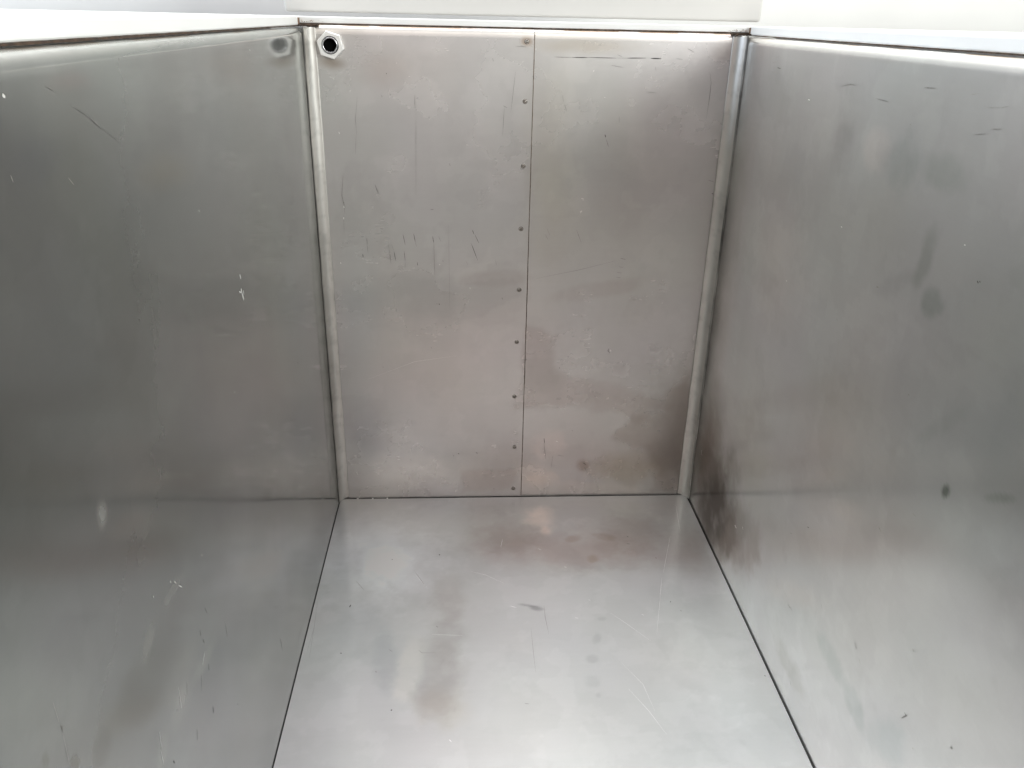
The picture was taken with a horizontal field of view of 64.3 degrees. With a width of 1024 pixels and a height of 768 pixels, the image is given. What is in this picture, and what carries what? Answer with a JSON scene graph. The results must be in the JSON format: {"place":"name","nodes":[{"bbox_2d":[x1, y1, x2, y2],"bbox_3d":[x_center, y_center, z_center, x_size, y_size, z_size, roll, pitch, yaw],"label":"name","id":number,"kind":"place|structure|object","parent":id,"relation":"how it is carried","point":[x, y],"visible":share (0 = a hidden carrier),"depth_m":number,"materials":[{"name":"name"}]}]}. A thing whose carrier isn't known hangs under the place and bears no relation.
{"place":"outdoors","nodes":[
{"label":"outdoors","id":0,"kind":"place"},
{"bbox_2d":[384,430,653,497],"bbox_3d":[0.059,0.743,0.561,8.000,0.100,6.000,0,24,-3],"label":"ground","id":1,"kind":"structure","parent":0,"point":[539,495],"depth_m":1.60,"materials":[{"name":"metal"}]},
{"bbox_2d":[0,0,1023,57],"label":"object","id":2,"kind":"object","parent":1,"relation":"on","point":[20,25],"visible":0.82,"depth_m":1.10,"materials":[{"name":"white ceramic"}]},
{"bbox_2d":[0,17,1023,767],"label":"steel bin","id":3,"kind":"object","parent":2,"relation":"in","point":[276,325],"visible":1,"depth_m":0.93,"materials":[{"name":"metal"}]},
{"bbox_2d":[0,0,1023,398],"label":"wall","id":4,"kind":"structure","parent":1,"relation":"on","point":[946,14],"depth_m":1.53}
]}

